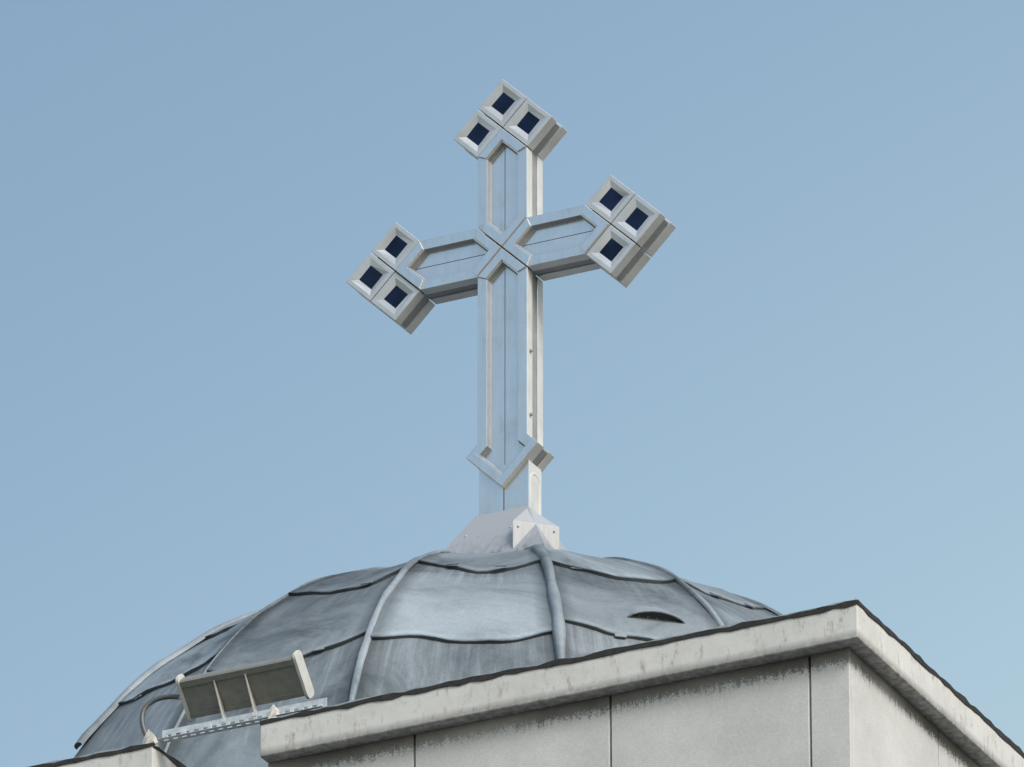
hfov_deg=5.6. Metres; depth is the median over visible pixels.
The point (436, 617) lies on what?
dome
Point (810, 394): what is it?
sky
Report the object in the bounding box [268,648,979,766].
tower walls
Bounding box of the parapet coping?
[57,604,1023,766]
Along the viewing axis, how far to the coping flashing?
50.35 m
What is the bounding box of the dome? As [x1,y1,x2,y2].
[74,544,782,766]
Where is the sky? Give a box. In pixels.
[0,0,1023,766]
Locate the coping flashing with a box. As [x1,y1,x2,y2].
[28,598,1023,766]
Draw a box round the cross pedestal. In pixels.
[445,505,566,553]
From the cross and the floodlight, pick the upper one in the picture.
the cross
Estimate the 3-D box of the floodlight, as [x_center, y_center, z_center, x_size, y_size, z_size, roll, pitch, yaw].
[-1.347,1.549,51.045,1.021,0.344,0.206,-12,-28,23]
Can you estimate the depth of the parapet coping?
50.19 m
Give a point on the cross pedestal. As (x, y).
(518, 528)
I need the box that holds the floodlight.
[139,650,326,742]
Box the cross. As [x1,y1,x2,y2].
[346,79,675,515]

